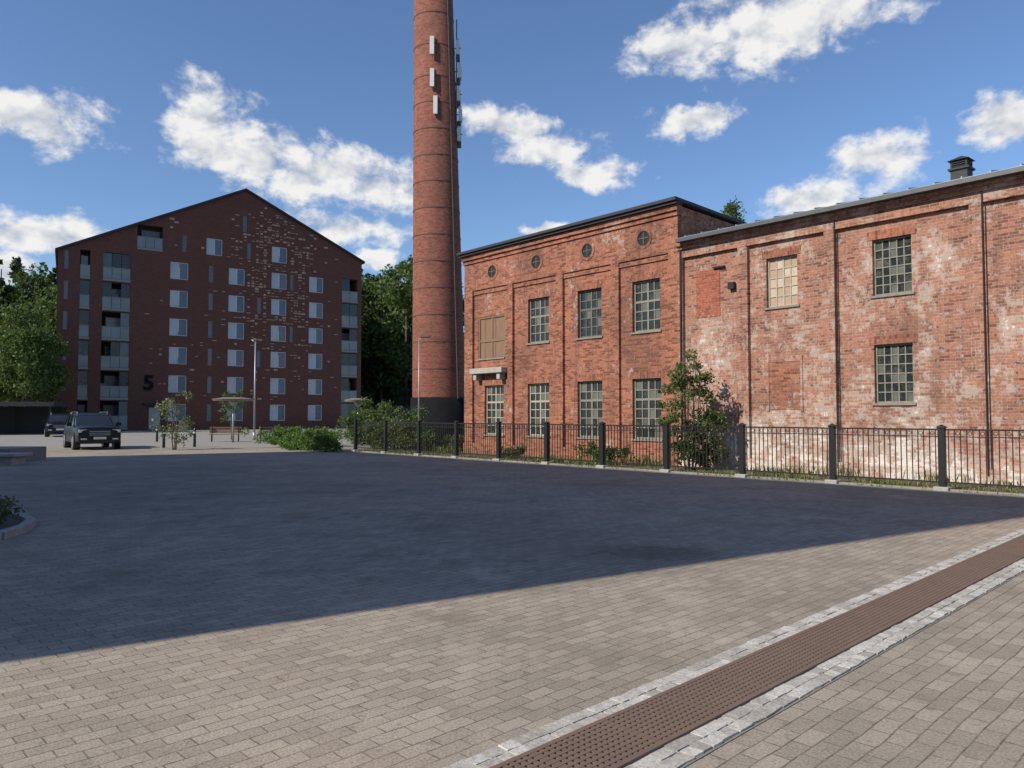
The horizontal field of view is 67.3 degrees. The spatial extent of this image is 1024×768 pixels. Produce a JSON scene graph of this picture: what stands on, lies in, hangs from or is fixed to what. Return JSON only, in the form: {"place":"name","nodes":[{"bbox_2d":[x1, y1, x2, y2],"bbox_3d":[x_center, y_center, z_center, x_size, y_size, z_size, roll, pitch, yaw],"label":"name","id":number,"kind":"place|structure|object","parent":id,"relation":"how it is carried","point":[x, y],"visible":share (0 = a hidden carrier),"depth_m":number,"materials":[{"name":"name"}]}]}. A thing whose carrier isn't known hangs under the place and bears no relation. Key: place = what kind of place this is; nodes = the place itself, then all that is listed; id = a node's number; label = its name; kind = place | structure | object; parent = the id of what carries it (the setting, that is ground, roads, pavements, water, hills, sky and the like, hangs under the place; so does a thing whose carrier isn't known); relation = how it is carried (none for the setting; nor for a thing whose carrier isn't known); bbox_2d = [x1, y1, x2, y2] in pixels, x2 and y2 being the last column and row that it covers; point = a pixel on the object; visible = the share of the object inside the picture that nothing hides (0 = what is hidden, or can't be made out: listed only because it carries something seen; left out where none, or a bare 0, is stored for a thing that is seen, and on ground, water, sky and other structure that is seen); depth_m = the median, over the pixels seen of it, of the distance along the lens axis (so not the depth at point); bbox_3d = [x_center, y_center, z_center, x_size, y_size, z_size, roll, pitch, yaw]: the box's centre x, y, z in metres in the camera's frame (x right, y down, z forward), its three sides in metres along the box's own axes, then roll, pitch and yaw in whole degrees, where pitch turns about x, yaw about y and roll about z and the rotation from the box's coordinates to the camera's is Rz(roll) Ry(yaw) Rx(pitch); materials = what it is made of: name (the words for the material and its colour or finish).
{"place":"outdoors","nodes":[
{"label":"outdoors","id":0,"kind":"place"},
{"bbox_2d":[0,428,449,446],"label":"road","id":1,"kind":"structure","parent":0,"point":[142,438],"depth_m":48.30,"materials":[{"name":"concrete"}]},
{"bbox_2d":[0,314,60,406],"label":"birch tree","id":2,"kind":"object","parent":1,"relation":"on","point":[14,392],"visible":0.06,"depth_m":72.26,"materials":[{"name":"green plant"}]},
{"bbox_2d":[0,402,66,434],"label":"carport","id":3,"kind":"object","parent":1,"relation":"on","point":[20,420],"visible":0.75,"depth_m":65.71,"materials":[{"name":"black metal"}]},
{"bbox_2d":[43,413,70,436],"bbox_3d":[-33.996,3.064,57.917,2.280,1.786,4.785,1,-3,-30],"label":"parked car","id":4,"kind":"object","parent":1,"relation":"on","point":[55,423],"visible":0.53,"depth_m":55.96,"materials":[{"name":"black paint"}]},
{"bbox_2d":[179,421,187,446],"bbox_3d":[-16.200,2.474,37.929,0.440,1.300,0.055,0,-2,-11],"label":"parking sign","id":5,"kind":"object","parent":1,"relation":"on","point":[185,425],"visible":0.62,"depth_m":37.90,"materials":[{"name":"metal"}]},
{"bbox_2d":[193,428,195,446],"bbox_3d":[-15.900,2.673,38.524,0.140,0.950,0.140,0,-2,0],"label":"bollard","id":6,"kind":"object","parent":1,"relation":"on","point":[194,438],"visible":1,"depth_m":38.48,"materials":[{"name":"black metal"}]},
{"bbox_2d":[209,427,240,441],"bbox_3d":[-17.216,3.015,46.169,1.800,0.880,0.550,1,-2,-17],"label":"park bench","id":7,"kind":"object","parent":1,"relation":"on","point":[216,430],"visible":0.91,"depth_m":46.28,"materials":[{"name":"brown wood"}]},
{"bbox_2d":[212,397,254,441],"bbox_3d":[-16.300,2.101,44.952,2.400,2.610,2.400,0,-2,0],"label":"round canopy","id":8,"kind":"object","parent":1,"relation":"on","point":[233,401],"visible":1,"depth_m":44.64,"materials":[{"name":"metal"}]},
{"bbox_2d":[217,389,249,439],"bbox_3d":[-18.204,1.997,50.000,1.952,3.324,1.722,1,-3,-31],"label":"sapling","id":9,"kind":"object","parent":1,"relation":"on","point":[226,416],"visible":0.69,"depth_m":49.82,"materials":[{"name":"green plant"}]},
{"bbox_2d":[252,338,257,439],"bbox_3d":[-16.483,0.333,49.026,0.366,6.470,0.280,0,-2,0],"label":"street lamp","id":10,"kind":"object","parent":1,"relation":"on","point":[254,434],"visible":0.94,"depth_m":49.01,"materials":[{"name":"metal"}]},
{"bbox_2d":[257,427,286,440],"bbox_3d":[-14.589,3.027,46.470,1.800,0.880,0.550,0,-2,11],"label":"park bench","id":11,"kind":"object","parent":1,"relation":"on","point":[260,429],"visible":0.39,"depth_m":46.76,"materials":[{"name":"brown wood"}]},
{"bbox_2d":[240,424,343,451],"bbox_3d":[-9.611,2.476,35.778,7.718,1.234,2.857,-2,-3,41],"label":"hedge","id":12,"kind":"object","parent":1,"relation":"on","point":[324,440],"visible":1,"depth_m":34.50,"materials":[{"name":"green plant"}]},
{"bbox_2d":[345,398,371,413],"bbox_3d":[-9.000,2.126,44.951,1.600,2.560,1.600,0,-2,0],"label":"round canopy","id":13,"kind":"object","parent":1,"relation":"on","point":[355,401],"visible":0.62,"depth_m":44.59,"materials":[{"name":"metal"}]},
{"bbox_2d":[361,384,411,420],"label":"wooded hill","id":14,"kind":"structure","parent":0,"point":[399,401],"depth_m":112.46,"materials":[{"name":"green plant"}]},
{"bbox_2d":[0,254,463,406],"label":"deciduous forest","id":15,"kind":"object","parent":14,"relation":"on","point":[397,297],"visible":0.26,"depth_m":110.53,"materials":[{"name":"green plant"}]},
{"bbox_2d":[0,447,1023,767],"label":"plaza pavement","id":16,"kind":"structure","parent":0,"point":[226,607],"depth_m":6.46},
{"bbox_2d":[0,495,35,540],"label":"planting bed","id":17,"kind":"object","parent":16,"relation":"on","point":[15,523],"visible":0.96,"depth_m":10.79,"materials":[{"name":"grey concrete"}]},
{"bbox_2d":[0,446,45,464],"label":"stone planter","id":18,"kind":"object","parent":16,"relation":"on","point":[13,455],"visible":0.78,"depth_m":25.65,"materials":[{"name":"concrete"}]},
{"bbox_2d":[63,412,120,449],"bbox_3d":[-20.195,2.221,36.935,2.280,1.786,4.785,2,-3,-37],"label":"parked car","id":19,"kind":"object","parent":16,"relation":"on","point":[102,429],"visible":0.99,"depth_m":35.55,"materials":[{"name":"black paint"}]},
{"bbox_2d":[162,430,165,447],"bbox_3d":[-16.900,2.625,37.325,0.140,0.950,0.140,0,-2,0],"label":"bollard","id":20,"kind":"object","parent":16,"relation":"on","point":[163,442],"visible":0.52,"depth_m":37.27,"materials":[{"name":"black metal"}]},
{"bbox_2d":[338,446,1023,494],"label":"grass verge","id":21,"kind":"object","parent":16,"relation":"on","point":[753,474],"depth_m":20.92,"materials":[{"name":"green plant"}]},
{"bbox_2d":[360,404,445,450],"bbox_3d":[-5.190,1.996,35.489,5.450,2.170,2.658,-2,-3,35],"label":"shrub","id":22,"kind":"object","parent":21,"relation":"on","point":[408,417],"visible":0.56,"depth_m":34.57,"materials":[{"name":"green plant"}]},
{"bbox_2d":[418,335,429,419],"bbox_3d":[-3.751,0.424,32.609,0.502,4.970,0.280,0,-2,0],"label":"street lamp","id":23,"kind":"object","parent":21,"relation":"on","point":[424,336],"visible":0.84,"depth_m":32.61,"materials":[{"name":"metal"}]},
{"bbox_2d":[437,433,463,450],"bbox_3d":[-2.225,2.573,34.094,2.530,0.884,1.298,-2,-3,34],"label":"shrub","id":24,"kind":"object","parent":21,"relation":"on","point":[439,443],"visible":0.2,"depth_m":34.06,"materials":[{"name":"green plant"}]},
{"bbox_2d":[501,444,525,458],"bbox_3d":[-0.034,2.483,28.032,0.826,0.594,1.358,2,-3,-33],"label":"shrub","id":25,"kind":"object","parent":21,"relation":"on","point":[514,451],"visible":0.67,"depth_m":27.79,"materials":[{"name":"green plant"}]},
{"bbox_2d":[574,441,634,464],"bbox_3d":[2.957,2.240,24.583,2.387,0.796,1.161,-2,-3,41],"label":"shrub","id":26,"kind":"object","parent":21,"relation":"on","point":[626,451],"visible":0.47,"depth_m":24.42,"materials":[{"name":"green plant"}]},
{"bbox_2d":[655,349,726,469],"bbox_3d":[5.212,0.750,22.166,2.125,3.593,1.880,0,-2,0],"label":"young cherry tree","id":27,"kind":"object","parent":21,"relation":"on","point":[679,381],"visible":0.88,"depth_m":22.15,"materials":[{"name":"green plant"}]},
{"bbox_2d":[683,397,733,469],"bbox_3d":[5.808,1.467,22.484,1.442,2.207,1.552,-1,-3,25],"label":"young cherry tree","id":28,"kind":"object","parent":21,"relation":"on","point":[703,450],"visible":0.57,"depth_m":22.28,"materials":[{"name":"green plant"}]},
{"bbox_2d":[416,444,1022,489],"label":"weeds","id":29,"kind":"object","parent":21,"relation":"on","point":[811,472],"visible":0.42,"depth_m":20.86,"materials":[{"name":"green plant"}]},
{"bbox_2d":[347,450,1023,495],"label":"granite kerb","id":30,"kind":"structure","parent":16,"relation":"on","point":[957,490],"depth_m":19.27,"materials":[{"name":"grey stone"}]},
{"bbox_2d":[443,528,1023,767],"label":"drainage channel","id":31,"kind":"object","parent":16,"relation":"on","point":[684,717],"visible":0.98,"depth_m":4.56,"materials":[{"name":"metal"}]},
{"bbox_2d":[456,156,1023,485],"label":"old brick factory","id":32,"kind":"structure","parent":16,"relation":"on","point":[902,309],"depth_m":21.79,"materials":[{"name":"brick"}]},
{"bbox_2d":[479,314,504,358],"bbox_3d":[-0.778,-1.928,31.494,0.100,1.720,1.700,2,-3,-41],"label":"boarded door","id":33,"kind":"structure","parent":32,"relation":"in","point":[491,328],"depth_m":31.48,"materials":[{"name":"brown wood"}]},
{"bbox_2d":[486,385,503,434],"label":"window","id":34,"kind":"structure","parent":32,"relation":"in","point":[495,394],"depth_m":31.38,"materials":[{"name":"grey glass"}]},
{"bbox_2d":[530,383,548,435],"bbox_3d":[1.110,0.977,29.321,0.080,2.000,1.200,2,-3,-41],"label":"window","id":35,"kind":"structure","parent":32,"relation":"in","point":[539,393],"depth_m":29.39,"materials":[{"name":"grey glass"}]},
{"bbox_2d":[530,297,548,342],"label":"window","id":36,"kind":"structure","parent":32,"relation":"in","point":[539,308],"depth_m":29.50,"materials":[{"name":"grey glass"}]},
{"bbox_2d":[486,227,651,279],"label":"round windows","id":37,"kind":"structure","parent":32,"relation":"in","point":[643,237],"depth_m":27.42,"materials":[{"name":"glass"}]},
{"bbox_2d":[579,288,601,337],"bbox_3d":[2.861,-2.515,27.456,0.080,1.710,1.160,2,-3,-41],"label":"window","id":38,"kind":"structure","parent":32,"relation":"in","point":[590,300],"depth_m":27.48,"materials":[{"name":"grey glass"}]},
{"bbox_2d":[579,381,602,437],"bbox_3d":[2.861,0.897,27.319,0.080,2.000,1.200,2,-3,-41],"label":"window","id":39,"kind":"structure","parent":32,"relation":"in","point":[590,392],"depth_m":27.38,"materials":[{"name":"grey glass"}]},
{"bbox_2d":[634,278,659,331],"bbox_3d":[4.539,-2.592,25.538,0.080,1.710,1.160,2,-3,-41],"label":"window","id":40,"kind":"structure","parent":32,"relation":"in","point":[646,293],"depth_m":25.56,"materials":[{"name":"grey glass"}]},
{"bbox_2d":[634,378,661,439],"bbox_3d":[4.539,0.820,25.401,0.080,2.000,1.200,2,-3,-41],"label":"window","id":41,"kind":"structure","parent":32,"relation":"in","point":[646,396],"depth_m":25.46,"materials":[{"name":"grey glass"}]},
{"bbox_2d":[768,255,797,307],"bbox_3d":[7.739,-2.905,21.870,0.080,1.420,0.950,2,-3,-41],"label":"window","id":42,"kind":"structure","parent":32,"relation":"in","point":[782,271],"depth_m":21.88,"materials":[{"name":"beige glass"}]},
{"bbox_2d":[873,235,911,295],"bbox_3d":[9.733,-3.001,19.590,0.080,1.450,0.970,2,-3,-41],"label":"window","id":43,"kind":"structure","parent":32,"relation":"in","point":[892,256],"depth_m":19.60,"materials":[{"name":"grey glass"}]},
{"bbox_2d":[875,343,913,402],"bbox_3d":[9.726,-0.268,19.488,0.080,1.500,0.950,2,-3,-41],"label":"window","id":44,"kind":"structure","parent":32,"relation":"in","point":[894,362],"depth_m":19.49,"materials":[{"name":"grey glass"}]},
{"bbox_2d":[0,0,1023,329],"label":"sky","id":45,"kind":"structure","parent":0,"point":[114,114],"materials":[{"name":"blue"}]},
{"label":"ground","id":46,"kind":"structure","parent":0,"visible":0},
{"bbox_2d":[0,298,74,406],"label":"birch tree","id":47,"kind":"object","parent":46,"relation":"on","point":[34,342],"visible":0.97,"depth_m":67.30,"materials":[{"name":"green plant"}]},
{"bbox_2d":[148,389,195,449],"bbox_3d":[-15.498,1.649,35.222,2.010,2.851,2.000,0,-2,0],"label":"sapling","id":48,"kind":"object","parent":46,"relation":"on","point":[175,428],"visible":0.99,"depth_m":35.21,"materials":[{"name":"green plant"}]},
{"bbox_2d":[55,191,361,430],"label":"gable wall","id":49,"kind":"structure","parent":46,"relation":"on","point":[152,283],"depth_m":83.62,"materials":[{"name":"red brick"}]},
{"bbox_2d":[63,311,66,328],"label":"window","id":50,"kind":"structure","parent":49,"relation":"attached to","point":[64,319],"depth_m":75.25,"materials":[{"name":"blue glass"}]},
{"bbox_2d":[64,281,67,298],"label":"window","id":51,"kind":"structure","parent":49,"relation":"attached to","point":[65,289],"depth_m":75.37,"materials":[{"name":"blue glass"}]},
{"bbox_2d":[64,250,68,268],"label":"window","id":52,"kind":"structure","parent":49,"relation":"attached to","point":[66,260],"depth_m":75.49,"materials":[{"name":"blue glass"}]},
{"bbox_2d":[143,375,153,390],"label":"house number","id":53,"kind":"object","parent":49,"relation":"attached to","point":[150,383],"visible":1,"depth_m":79.31,"materials":[{"name":"black paint"}]},
{"bbox_2d":[143,403,162,429],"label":"entrance door","id":54,"kind":"structure","parent":49,"relation":"attached to","point":[152,410],"depth_m":79.47,"materials":[{"name":"glass"}]},
{"bbox_2d":[168,375,185,392],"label":"window","id":55,"kind":"structure","parent":49,"relation":"attached to","point":[177,383],"depth_m":81.05,"materials":[{"name":"blue glass"}]},
{"bbox_2d":[168,404,185,420],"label":"window","id":56,"kind":"structure","parent":49,"relation":"attached to","point":[179,415],"depth_m":81.10,"materials":[{"name":"blue glass"}]},
{"bbox_2d":[169,347,186,363],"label":"window","id":57,"kind":"structure","parent":49,"relation":"attached to","point":[177,355],"depth_m":81.19,"materials":[{"name":"blue glass"}]},
{"bbox_2d":[169,318,186,335],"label":"window","id":58,"kind":"structure","parent":49,"relation":"attached to","point":[177,327],"depth_m":81.31,"materials":[{"name":"blue glass"}]},
{"bbox_2d":[170,290,187,307],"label":"window","id":59,"kind":"structure","parent":49,"relation":"attached to","point":[178,299],"depth_m":81.44,"materials":[{"name":"blue glass"}]},
{"bbox_2d":[170,262,187,279],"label":"window","id":60,"kind":"structure","parent":49,"relation":"attached to","point":[178,270],"depth_m":81.56,"materials":[{"name":"blue glass"}]},
{"bbox_2d":[182,235,186,251],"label":"window","id":61,"kind":"structure","parent":49,"relation":"attached to","point":[184,242],"depth_m":81.98,"materials":[{"name":"blue glass"}]},
{"bbox_2d":[207,404,210,420],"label":"window","id":62,"kind":"structure","parent":49,"relation":"attached to","point":[208,412],"depth_m":82.86,"materials":[{"name":"blue glass"}]},
{"bbox_2d":[207,376,211,392],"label":"window","id":63,"kind":"structure","parent":49,"relation":"attached to","point":[209,382],"depth_m":82.99,"materials":[{"name":"blue glass"}]},
{"bbox_2d":[208,349,211,364],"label":"window","id":64,"kind":"structure","parent":49,"relation":"attached to","point":[209,356],"depth_m":83.13,"materials":[{"name":"blue glass"}]},
{"bbox_2d":[208,321,212,337],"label":"window","id":65,"kind":"structure","parent":49,"relation":"attached to","point":[210,323],"depth_m":83.22,"materials":[{"name":"blue glass"}]},
{"bbox_2d":[209,293,212,309],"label":"window","id":66,"kind":"structure","parent":49,"relation":"attached to","point":[210,301],"depth_m":83.36,"materials":[{"name":"blue glass"}]},
{"bbox_2d":[209,266,212,282],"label":"window","id":67,"kind":"structure","parent":49,"relation":"attached to","point":[210,273],"depth_m":83.47,"materials":[{"name":"blue glass"}]},
{"bbox_2d":[206,238,221,255],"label":"window","id":68,"kind":"structure","parent":49,"relation":"attached to","point":[214,246],"depth_m":83.74,"materials":[{"name":"blue glass"}]},
{"bbox_2d":[77,226,357,429],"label":"balconies","id":69,"kind":"structure","parent":49,"relation":"attached to","point":[115,327],"depth_m":78.28,"materials":[{"name":"grey glass"}]},
{"bbox_2d":[227,377,242,393],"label":"window","id":70,"kind":"structure","parent":49,"relation":"attached to","point":[234,384],"depth_m":84.56,"materials":[{"name":"blue glass"}]},
{"bbox_2d":[227,404,242,420],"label":"window","id":71,"kind":"structure","parent":49,"relation":"attached to","point":[238,416],"depth_m":84.64,"materials":[{"name":"blue glass"}]},
{"bbox_2d":[228,322,243,338],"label":"window","id":72,"kind":"structure","parent":49,"relation":"attached to","point":[235,330],"depth_m":84.80,"materials":[{"name":"blue glass"}]},
{"bbox_2d":[228,295,243,311],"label":"window","id":73,"kind":"structure","parent":49,"relation":"attached to","point":[235,303],"depth_m":84.92,"materials":[{"name":"blue glass"}]},
{"bbox_2d":[228,350,243,365],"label":"window","id":74,"kind":"structure","parent":49,"relation":"attached to","point":[235,357],"depth_m":84.69,"materials":[{"name":"blue glass"}]},
{"bbox_2d":[229,268,244,285],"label":"window","id":75,"kind":"structure","parent":49,"relation":"attached to","point":[236,276],"depth_m":85.06,"materials":[{"name":"blue glass"}]},
{"bbox_2d":[145,207,338,399],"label":"relief bricks","id":76,"kind":"object","parent":49,"relation":"attached to","point":[292,259],"visible":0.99,"depth_m":87.13,"materials":[{"name":"brown brick"}]},
{"bbox_2d":[243,216,246,231],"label":"window","id":77,"kind":"structure","parent":49,"relation":"attached to","point":[244,223],"depth_m":85.79,"materials":[{"name":"blue glass"}]},
{"bbox_2d":[247,243,250,259],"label":"window","id":78,"kind":"structure","parent":49,"relation":"attached to","point":[248,250],"depth_m":85.95,"materials":[{"name":"blue glass"}]},
{"bbox_2d":[257,351,259,366],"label":"window","id":79,"kind":"structure","parent":49,"relation":"attached to","point":[258,358],"depth_m":86.18,"materials":[{"name":"blue glass"}]},
{"bbox_2d":[257,298,260,313],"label":"window","id":80,"kind":"structure","parent":49,"relation":"attached to","point":[258,305],"depth_m":86.40,"materials":[{"name":"blue glass"}]},
{"bbox_2d":[270,405,284,420],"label":"window","id":81,"kind":"structure","parent":49,"relation":"attached to","point":[277,412],"depth_m":87.22,"materials":[{"name":"blue glass"}]},
{"bbox_2d":[270,378,284,393],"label":"window","id":82,"kind":"structure","parent":49,"relation":"attached to","point":[277,385],"depth_m":87.32,"materials":[{"name":"blue glass"}]},
{"bbox_2d":[270,352,285,367],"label":"window","id":83,"kind":"structure","parent":49,"relation":"attached to","point":[278,359],"depth_m":87.49,"materials":[{"name":"blue glass"}]},
{"bbox_2d":[271,325,285,341],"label":"window","id":84,"kind":"structure","parent":49,"relation":"attached to","point":[278,333],"depth_m":87.58,"materials":[{"name":"blue glass"}]},
{"bbox_2d":[271,299,285,315],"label":"window","id":85,"kind":"structure","parent":49,"relation":"attached to","point":[278,307],"depth_m":87.67,"materials":[{"name":"blue glass"}]},
{"bbox_2d":[271,273,286,289],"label":"window","id":86,"kind":"structure","parent":49,"relation":"attached to","point":[279,280],"depth_m":87.86,"materials":[{"name":"blue glass"}]},
{"bbox_2d":[272,246,286,263],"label":"window","id":87,"kind":"structure","parent":49,"relation":"attached to","point":[279,254],"depth_m":87.94,"materials":[{"name":"blue glass"}]},
{"bbox_2d":[290,327,292,341],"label":"window","id":88,"kind":"structure","parent":49,"relation":"attached to","point":[291,334],"depth_m":88.49,"materials":[{"name":"blue glass"}]},
{"bbox_2d":[290,275,292,289],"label":"window","id":89,"kind":"structure","parent":49,"relation":"attached to","point":[291,284],"depth_m":88.69,"materials":[{"name":"blue glass"}]},
{"bbox_2d":[308,379,321,394],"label":"window","id":90,"kind":"structure","parent":49,"relation":"attached to","point":[314,386],"depth_m":89.91,"materials":[{"name":"blue glass"}]},
{"bbox_2d":[308,405,321,419],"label":"window","id":91,"kind":"structure","parent":49,"relation":"attached to","point":[314,412],"depth_m":89.82,"materials":[{"name":"blue glass"}]},
{"bbox_2d":[308,354,321,368],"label":"window","id":92,"kind":"structure","parent":49,"relation":"attached to","point":[314,361],"depth_m":90.03,"materials":[{"name":"blue glass"}]},
{"bbox_2d":[309,302,322,318],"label":"window","id":93,"kind":"structure","parent":49,"relation":"attached to","point":[315,310],"depth_m":90.27,"materials":[{"name":"blue glass"}]},
{"bbox_2d":[309,277,322,292],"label":"window","id":94,"kind":"structure","parent":49,"relation":"attached to","point":[315,284],"depth_m":90.40,"materials":[{"name":"blue glass"}]},
{"bbox_2d":[309,328,322,343],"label":"window","id":95,"kind":"structure","parent":49,"relation":"attached to","point":[315,335],"depth_m":90.16,"materials":[{"name":"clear glass"}]},
{"bbox_2d":[338,397,401,443],"bbox_3d":[-7.539,2.016,41.772,2.724,2.645,5.380,2,-3,-44],"label":"shrub","id":96,"kind":"object","parent":46,"relation":"on","point":[370,412],"visible":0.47,"depth_m":41.55,"materials":[{"name":"green plant"}]},
{"bbox_2d":[410,0,463,441],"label":"factory chimney","id":97,"kind":"object","parent":46,"relation":"on","point":[437,316],"visible":0.99,"depth_m":44.30,"materials":[{"name":"brick"}]},
{"bbox_2d":[351,420,1023,490],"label":"iron fence","id":98,"kind":"object","parent":46,"relation":"on","point":[941,429],"visible":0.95,"depth_m":20.72,"materials":[{"name":"metal"}]},
{"bbox_2d":[719,195,746,221],"bbox_3d":[8.778,-2.332,30.183,2.034,10.388,1.917,-1,-2,19],"label":"rowan tree","id":99,"kind":"object","parent":46,"relation":"on","point":[731,208],"visible":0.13,"depth_m":30.14,"materials":[{"name":"green plant"}]},
{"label":"side walls","id":100,"kind":"object","parent":46,"relation":"on","visible":0},
{"bbox_2d":[55,188,364,280],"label":"roof","id":101,"kind":"structure","parent":100,"relation":"on","point":[211,200],"depth_m":83.56,"materials":[{"name":"black metal"}]}
]}

